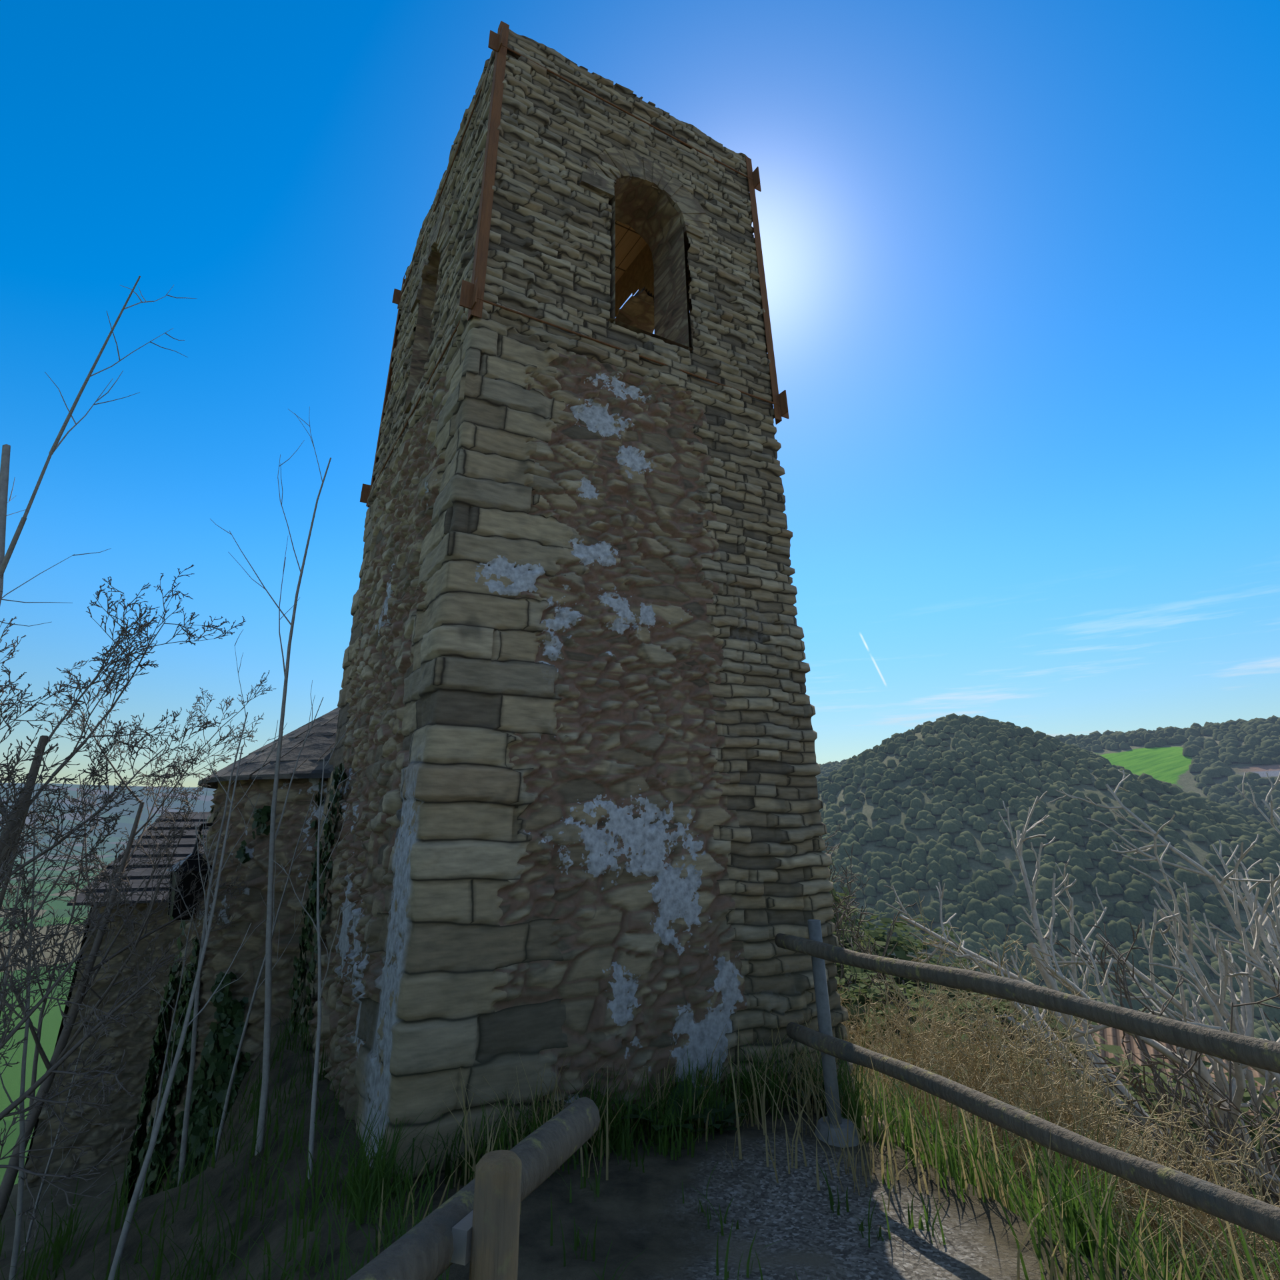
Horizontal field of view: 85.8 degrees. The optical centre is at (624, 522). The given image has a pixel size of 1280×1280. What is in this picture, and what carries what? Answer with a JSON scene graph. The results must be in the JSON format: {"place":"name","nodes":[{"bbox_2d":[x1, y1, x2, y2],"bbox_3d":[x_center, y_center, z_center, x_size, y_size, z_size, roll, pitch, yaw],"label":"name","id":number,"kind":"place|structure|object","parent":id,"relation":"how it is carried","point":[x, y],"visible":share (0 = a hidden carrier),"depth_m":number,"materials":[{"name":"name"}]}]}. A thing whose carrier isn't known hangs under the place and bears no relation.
{"place":"outdoors","nodes":[
{"label":"outdoors","id":0,"kind":"place"},
{"bbox_2d":[24,902,188,1189],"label":"stone wall","id":1,"kind":"structure","parent":0,"point":[134,1040],"depth_m":9.45,"materials":[{"name":"stone"}]},
{"bbox_2d":[66,812,211,905],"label":"roof","id":2,"kind":"structure","parent":1,"relation":"on","point":[185,847],"depth_m":11.37,"materials":[{"name":"grey"}]},
{"bbox_2d":[0,723,1279,1279],"bbox_3d":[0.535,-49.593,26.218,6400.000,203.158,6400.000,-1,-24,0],"label":"ground terrain","id":3,"kind":"structure","parent":0,"point":[654,1219],"depth_m":3.27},
{"bbox_2d":[24,905,93,1167],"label":"church annex side walls","id":4,"kind":"structure","parent":3,"relation":"on","point":[69,995],"depth_m":9.57,"materials":[{"name":"stone"}]},
{"bbox_2d":[0,275,195,626],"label":"bare tree","id":5,"kind":"object","parent":3,"relation":"on","point":[4,476],"visible":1,"depth_m":3.48,"materials":[{"name":"grey plant"}]},
{"bbox_2d":[0,715,221,1067],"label":"bare shrub","id":6,"kind":"object","parent":3,"relation":"on","point":[4,1038],"visible":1,"depth_m":3.60,"materials":[{"name":"brown plant"}]},
{"bbox_2d":[0,564,245,1256],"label":"bare shrub","id":7,"kind":"object","parent":3,"relation":"on","point":[11,852],"visible":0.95,"depth_m":3.83,"materials":[{"name":"brown plant"}]},
{"bbox_2d":[0,659,275,1223],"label":"bare shrub","id":8,"kind":"object","parent":3,"relation":"on","point":[11,1174],"visible":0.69,"depth_m":5.92,"materials":[{"name":"brown plant"}]},
{"bbox_2d":[0,406,361,1279],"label":"bare saplings","id":9,"kind":"object","parent":3,"relation":"on","point":[195,997],"visible":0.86,"depth_m":4.13,"materials":[{"name":"grey plant"}]},
{"bbox_2d":[134,778,327,1196],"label":"stone wall","id":10,"kind":"structure","parent":3,"relation":"on","point":[223,946],"depth_m":6.49,"materials":[{"name":"stone"}]},
{"bbox_2d":[166,822,212,920],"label":"lantern wall","id":11,"kind":"structure","parent":10,"relation":"attached to","point":[188,879],"depth_m":6.80,"materials":[{"name":"black metal"}]},
{"bbox_2d":[197,707,340,789],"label":"roof","id":12,"kind":"structure","parent":10,"relation":"on","point":[319,746],"depth_m":7.13,"materials":[{"name":"tile"}]},
{"bbox_2d":[118,762,347,1205],"bbox_3d":[-3.404,4.644,5.990,3.079,4.670,0.556,-18,-29,35],"label":"ivy on walls","id":13,"kind":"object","parent":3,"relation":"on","point":[213,1080],"visible":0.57,"depth_m":5.97,"materials":[{"name":"green plant"}]},
{"bbox_2d":[468,1150,521,1279],"bbox_3d":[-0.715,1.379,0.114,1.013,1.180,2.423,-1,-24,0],"label":"wooden post","id":14,"kind":"object","parent":3,"relation":"on","point":[495,1236],"visible":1,"depth_m":1.35,"materials":[{"name":"wood"}]},
{"bbox_2d":[450,1210,473,1265],"bbox_3d":[-0.305,1.426,1.383,0.035,0.050,0.100,-10,-25,20],"label":"fence bracket","id":15,"kind":"object","parent":14,"relation":"attached to","point":[462,1232],"visible":0.43,"depth_m":1.34,"materials":[{"name":"silver metal"}]},
{"bbox_2d":[346,1096,599,1279],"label":"log rail","id":16,"kind":"object","parent":14,"relation":"attached to","point":[423,1249],"visible":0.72,"depth_m":1.42,"materials":[{"name":"grey wood"}]},
{"bbox_2d":[294,20,857,1185],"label":"tower","id":17,"kind":"structure","parent":3,"relation":"on","point":[583,829],"depth_m":4.88,"materials":[{"name":"stone"}]},
{"bbox_2d":[0,994,1279,1279],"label":"grass tufts","id":18,"kind":"object","parent":3,"relation":"on","point":[361,1190],"visible":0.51,"depth_m":3.20,"materials":[{"name":"green plant"}]},
{"bbox_2d":[474,1080,843,1157],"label":"weed rosettes","id":19,"kind":"object","parent":3,"relation":"on","point":[730,1107],"visible":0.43,"depth_m":3.73,"materials":[{"name":"green plant"}]},
{"bbox_2d":[807,919,841,1125],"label":"fence posts","id":20,"kind":"object","parent":3,"relation":"on","point":[829,1065],"visible":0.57,"depth_m":3.80,"materials":[{"name":"grey wood"}]},
{"bbox_2d":[377,1010,1273,1279],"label":"dry grass tufts","id":21,"kind":"object","parent":3,"relation":"on","point":[809,1113],"visible":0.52,"depth_m":3.20,"materials":[{"name":"plant"}]},
{"bbox_2d":[814,1116,859,1147],"bbox_3d":[1.118,3.203,3.622,0.250,0.080,0.260,-1,-24,0],"label":"fence footing","id":22,"kind":"object","parent":3,"relation":"on","point":[822,1127],"visible":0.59,"depth_m":3.56,"materials":[{"name":"concrete"}]},
{"bbox_2d":[823,824,859,903],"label":"shrub","id":23,"kind":"object","parent":3,"relation":"on","point":[837,865],"visible":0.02,"depth_m":17.07,"materials":[{"name":"green plant"}]},
{"bbox_2d":[838,933,851,969],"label":"leafy bush","id":24,"kind":"object","parent":3,"relation":"on","point":[846,945],"depth_m":14.64,"materials":[{"name":"green plant"}]},
{"bbox_2d":[834,927,864,970],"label":"leafy bush","id":25,"kind":"object","parent":3,"relation":"on","point":[847,943],"visible":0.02,"depth_m":20.79,"materials":[{"name":"green plant"}]},
{"bbox_2d":[833,946,868,998],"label":"leafy bush","id":26,"kind":"object","parent":3,"relation":"on","point":[858,976],"depth_m":12.55,"materials":[{"name":"green plant"}]},
{"bbox_2d":[830,865,873,935],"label":"shrub","id":27,"kind":"object","parent":3,"relation":"on","point":[851,893],"visible":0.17,"depth_m":23.15,"materials":[{"name":"green plant"}]},
{"bbox_2d":[834,896,869,949],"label":"leafy bush","id":28,"kind":"object","parent":3,"relation":"on","point":[865,925],"depth_m":21.86,"materials":[{"name":"green plant"}]},
{"bbox_2d":[834,964,876,999],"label":"leafy bush","id":29,"kind":"object","parent":3,"relation":"on","point":[839,972],"visible":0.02,"depth_m":12.23,"materials":[{"name":"green plant"}]},
{"bbox_2d":[826,860,885,983],"bbox_3d":[3.208,8.453,15.090,4.481,3.632,3.482,-10,-25,20],"label":"leafy bush","id":30,"kind":"object","parent":3,"relation":"on","point":[837,899],"visible":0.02,"depth_m":15.04,"materials":[{"name":"green plant"}]},
{"bbox_2d":[840,967,876,985],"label":"leafy bush","id":31,"kind":"object","parent":3,"relation":"on","point":[857,974],"depth_m":12.88,"materials":[{"name":"green plant"}]},
{"bbox_2d":[820,828,916,1003],"bbox_3d":[2.487,6.870,10.612,3.634,4.324,2.656,10,-28,-27],"label":"shrub","id":32,"kind":"object","parent":3,"relation":"on","point":[843,930],"visible":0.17,"depth_m":10.71,"materials":[{"name":"green plant"}]},
{"bbox_2d":[835,962,929,1033],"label":"leafy bush","id":33,"kind":"object","parent":3,"relation":"on","point":[845,971],"depth_m":12.05,"materials":[{"name":"green plant"}]},
{"bbox_2d":[835,948,944,1065],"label":"dry grass","id":34,"kind":"structure","parent":3,"relation":"on","point":[871,991],"depth_m":9.77,"materials":[{"name":"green plant"}]},
{"bbox_2d":[846,998,942,1110],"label":"dry weeds","id":35,"kind":"object","parent":3,"relation":"on","point":[862,1023],"visible":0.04,"depth_m":6.59,"materials":[{"name":"brown plant"}]},
{"bbox_2d":[843,1008,953,1120],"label":"dry weeds","id":36,"kind":"object","parent":3,"relation":"on","point":[881,1047],"visible":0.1,"depth_m":5.96,"materials":[{"name":"brown plant"}]},
{"bbox_2d":[836,957,963,1113],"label":"dry weeds","id":37,"kind":"object","parent":3,"relation":"on","point":[851,1033],"visible":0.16,"depth_m":6.29,"materials":[{"name":"brown plant"}]},
{"bbox_2d":[858,1115,959,1175],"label":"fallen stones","id":38,"kind":"object","parent":3,"relation":"on","point":[903,1139],"visible":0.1,"depth_m":3.68,"materials":[{"name":"grey stone"}]},
{"bbox_2d":[848,912,972,992],"bbox_3d":[8.567,13.552,20.734,4.266,3.071,4.098,-2,-25,13],"label":"leafy bush","id":39,"kind":"object","parent":3,"relation":"on","point":[900,951],"visible":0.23,"depth_m":20.34,"materials":[{"name":"green plant"}]},
{"bbox_2d":[847,1026,994,1091],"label":"dry grass","id":40,"kind":"structure","parent":3,"relation":"on","point":[889,1038],"depth_m":8.87,"materials":[{"name":"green plant"}]},
{"bbox_2d":[832,894,1029,1059],"bbox_3d":[3.774,6.964,9.253,2.861,3.751,3.274,-17,-29,33],"label":"shrub","id":41,"kind":"object","parent":3,"relation":"on","point":[881,978],"visible":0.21,"depth_m":9.29,"materials":[{"name":"green plant"}]},
{"bbox_2d":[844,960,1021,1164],"bbox_3d":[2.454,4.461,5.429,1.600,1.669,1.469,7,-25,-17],"label":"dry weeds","id":42,"kind":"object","parent":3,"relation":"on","point":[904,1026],"visible":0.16,"depth_m":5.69,"materials":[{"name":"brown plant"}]},
{"bbox_2d":[903,984,975,1041],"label":"dry grass","id":43,"kind":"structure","parent":3,"relation":"on","point":[909,985],"depth_m":12.00,"materials":[{"name":"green plant"}]},
{"bbox_2d":[888,1052,1003,1157],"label":"dry weeds","id":44,"kind":"object","parent":3,"relation":"on","point":[927,1098],"depth_m":5.92,"materials":[{"name":"brown plant"}]},
{"bbox_2d":[886,1014,1025,1158],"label":"dry weeds","id":45,"kind":"object","parent":3,"relation":"on","point":[942,1073],"visible":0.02,"depth_m":5.54,"materials":[{"name":"brown plant"}]},
{"bbox_2d":[856,888,1070,1179],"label":"dry weeds","id":46,"kind":"object","parent":3,"relation":"on","point":[932,1048],"visible":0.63,"depth_m":4.83,"materials":[{"name":"beige plant"}]},
{"bbox_2d":[883,997,1059,1113],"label":"dry grass","id":47,"kind":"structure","parent":3,"relation":"on","point":[1003,1035],"depth_m":7.37,"materials":[{"name":"plant"}]},
{"bbox_2d":[867,1006,1085,1197],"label":"dry weeds","id":48,"kind":"object","parent":3,"relation":"on","point":[953,1114],"visible":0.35,"depth_m":4.28,"materials":[{"name":"brown plant"}]},
{"bbox_2d":[883,1013,1090,1205],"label":"dry weeds","id":49,"kind":"object","parent":3,"relation":"on","point":[1049,1075],"visible":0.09,"depth_m":5.03,"materials":[{"name":"brown plant"}]},
{"bbox_2d":[853,988,1131,1175],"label":"dry grass","id":50,"kind":"structure","parent":3,"relation":"on","point":[923,999],"depth_m":7.61,"materials":[{"name":"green plant"}]},
{"bbox_2d":[847,963,1138,1097],"bbox_3d":[5.705,8.817,11.319,4.424,2.265,4.232,21,-29,-36],"label":"leafy bush","id":51,"kind":"object","parent":3,"relation":"on","point":[1110,1049],"visible":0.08,"depth_m":11.01,"materials":[{"name":"green plant"}]},
{"bbox_2d":[939,951,1052,1015],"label":"leafy bush","id":52,"kind":"object","parent":3,"relation":"on","point":[964,960],"visible":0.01,"depth_m":19.57,"materials":[{"name":"green plant"}]},
{"bbox_2d":[901,1024,1092,1170],"bbox_3d":[3.651,6.197,6.684,2.081,1.988,1.904,-3,-28,0],"label":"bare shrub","id":53,"kind":"object","parent":3,"relation":"on","point":[1029,1056],"visible":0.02,"depth_m":7.33,"materials":[{"name":"brown plant"}]},
{"bbox_2d":[914,982,1087,1082],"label":"dry grass","id":54,"kind":"structure","parent":3,"relation":"on","point":[950,996],"depth_m":12.34,"materials":[{"name":"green plant"}]},
{"bbox_2d":[926,944,1101,1080],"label":"dry grass","id":55,"kind":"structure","parent":3,"relation":"on","point":[1045,1019],"depth_m":11.16,"materials":[{"name":"plant"}]},
{"bbox_2d":[954,947,1083,1065],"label":"dry grass","id":56,"kind":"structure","parent":3,"relation":"on","point":[1017,975],"depth_m":12.10,"materials":[{"name":"plant"}]},
{"bbox_2d":[897,930,1152,1221],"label":"dry weeds","id":57,"kind":"object","parent":3,"relation":"on","point":[1023,1065],"visible":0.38,"depth_m":4.40,"materials":[{"name":"brown plant"}]},
{"bbox_2d":[908,1012,1158,1248],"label":"dry weeds","id":58,"kind":"object","parent":3,"relation":"on","point":[1031,1145],"visible":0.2,"depth_m":4.35,"materials":[{"name":"brown plant"}]},
{"bbox_2d":[815,713,1279,1041],"bbox_3d":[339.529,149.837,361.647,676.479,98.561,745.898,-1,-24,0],"label":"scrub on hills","id":59,"kind":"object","parent":3,"relation":"on","point":[990,748],"visible":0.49,"depth_m":198.25,"materials":[{"name":"green plant"}]},
{"bbox_2d":[975,999,1123,1105],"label":"dry grass","id":60,"kind":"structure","parent":3,"relation":"on","point":[1068,1057],"depth_m":10.09,"materials":[{"name":"plant"}]},
{"bbox_2d":[908,946,1211,1253],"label":"dry weeds","id":61,"kind":"object","parent":3,"relation":"on","point":[1082,1129],"visible":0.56,"depth_m":4.04,"materials":[{"name":"brown plant"}]},
{"bbox_2d":[970,1087,1178,1245],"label":"dry weeds","id":62,"kind":"object","parent":3,"relation":"on","point":[1089,1166],"visible":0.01,"depth_m":4.62,"materials":[{"name":"brown plant"}]},
{"bbox_2d":[935,1025,1225,1260],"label":"dry weeds","id":63,"kind":"object","parent":3,"relation":"on","point":[1135,1128],"visible":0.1,"depth_m":4.37,"materials":[{"name":"brown plant"}]},
{"bbox_2d":[884,769,1279,1279],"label":"bare fig tree","id":64,"kind":"object","parent":3,"relation":"on","point":[1243,1025],"visible":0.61,"depth_m":7.89,"materials":[{"name":"grey plant"}]},
{"bbox_2d":[1050,1046,1161,1105],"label":"dry grass","id":65,"kind":"structure","parent":3,"relation":"on","point":[1113,1060],"depth_m":10.89,"materials":[{"name":"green plant"}]},
{"bbox_2d":[976,1008,1279,1130],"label":"house tiled roof","id":66,"kind":"structure","parent":3,"relation":"on","point":[1111,1036],"depth_m":13.46,"materials":[{"name":"ceramic"}]},
{"bbox_2d":[993,1017,1279,1279],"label":"dry weeds","id":67,"kind":"object","parent":3,"relation":"on","point":[1167,1165],"visible":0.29,"depth_m":3.99,"materials":[{"name":"brown plant"}]},
{"bbox_2d":[999,922,1279,1269],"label":"bare shrub","id":68,"kind":"object","parent":3,"relation":"on","point":[1158,1083],"visible":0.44,"depth_m":5.27,"materials":[{"name":"plant"}]},
{"bbox_2d":[1028,1080,1279,1279],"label":"dry weeds","id":69,"kind":"object","parent":3,"relation":"on","point":[1180,1166],"visible":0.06,"depth_m":4.56,"materials":[{"name":"beige plant"}]},
{"bbox_2d":[1101,1072,1213,1157],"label":"dry grass","id":70,"kind":"structure","parent":3,"relation":"on","point":[1135,1095],"depth_m":10.23,"materials":[{"name":"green plant"}]},
{"bbox_2d":[1108,1178,1215,1235],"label":"dry grass","id":71,"kind":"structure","parent":3,"relation":"on","point":[1133,1215],"depth_m":5.64,"materials":[{"name":"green plant"}]},
{"bbox_2d":[1065,1074,1279,1279],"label":"dry weeds","id":72,"kind":"object","parent":3,"relation":"on","point":[1257,1238],"visible":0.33,"depth_m":4.08,"materials":[{"name":"beige plant"}]},
{"bbox_2d":[1083,1182,1261,1279],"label":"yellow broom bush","id":73,"kind":"object","parent":3,"relation":"on","point":[1163,1245],"visible":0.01,"depth_m":4.95,"materials":[{"name":"plant"}]},
{"bbox_2d":[1076,1074,1275,1279],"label":"dry weeds","id":74,"kind":"object","parent":3,"relation":"on","point":[1196,1209],"visible":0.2,"depth_m":4.09,"materials":[{"name":"beige plant"}]},
{"bbox_2d":[1080,1123,1279,1279],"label":"dry weeds","id":75,"kind":"object","parent":3,"relation":"on","point":[1187,1231],"visible":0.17,"depth_m":4.04,"materials":[{"name":"beige plant"}]},
{"bbox_2d":[1084,1058,1279,1200],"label":"leafy bush","id":76,"kind":"object","parent":3,"relation":"on","point":[1147,1069],"visible":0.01,"depth_m":8.32,"materials":[{"name":"green plant"}]},
{"bbox_2d":[1088,923,1279,1247],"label":"bare shrub","id":77,"kind":"object","parent":3,"relation":"on","point":[1275,1156],"visible":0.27,"depth_m":6.01,"materials":[{"name":"plant"}]},
{"bbox_2d":[1116,1122,1260,1273],"bbox_3d":[4.315,5.861,5.491,1.874,1.584,1.626,15,-28,-32],"label":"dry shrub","id":78,"kind":"object","parent":3,"relation":"on","point":[1165,1164],"visible":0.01,"depth_m":5.85,"materials":[{"name":"plant"}]},
{"bbox_2d":[1111,1089,1279,1279],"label":"dry weeds","id":79,"kind":"object","parent":3,"relation":"on","point":[1244,1193],"visible":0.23,"depth_m":4.04,"materials":[{"name":"beige plant"}]},
{"bbox_2d":[1128,1202,1265,1273],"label":"dry grass","id":80,"kind":"structure","parent":3,"relation":"on","point":[1233,1235],"depth_m":5.88,"materials":[{"name":"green plant"}]},
{"bbox_2d":[1124,1053,1279,1203],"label":"leafy bush","id":81,"kind":"object","parent":3,"relation":"on","point":[1247,1096],"visible":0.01,"depth_m":9.27,"materials":[{"name":"green plant"}]},
{"bbox_2d":[1168,1120,1249,1188],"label":"dry grass","id":82,"kind":"structure","parent":3,"relation":"on","point":[1195,1133],"depth_m":9.25,"materials":[{"name":"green plant"}]},
{"bbox_2d":[1150,1088,1279,1279],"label":"brown bare shrub","id":83,"kind":"object","parent":3,"relation":"on","point":[1269,1164],"visible":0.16,"depth_m":5.14,"materials":[{"name":"brown plant"}]},
{"bbox_2d":[1202,1226,1274,1269],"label":"dry grass","id":84,"kind":"structure","parent":3,"relation":"on","point":[1269,1266],"depth_m":5.23,"materials":[{"name":"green plant"}]},
{"bbox_2d":[1219,1246,1272,1279],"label":"dry grass","id":85,"kind":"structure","parent":3,"relation":"on","point":[1264,1268],"depth_m":4.96,"materials":[{"name":"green plant"}]},
{"bbox_2d":[1234,1089,1279,1246],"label":"dry grass","id":86,"kind":"structure","parent":3,"relation":"on","point":[1269,1113],"depth_m":6.00,"materials":[{"name":"beige plant"}]},
{"bbox_2d":[0,0,1279,787],"label":"sky","id":87,"kind":"structure","parent":0,"point":[1021,258],"materials":[{"name":"blue"}]},
{"bbox_2d":[774,933,1279,1243],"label":"fence rails","id":88,"kind":"object","parent":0,"point":[1245,1212],"visible":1,"depth_m":2.52,"materials":[{"name":"wood"}]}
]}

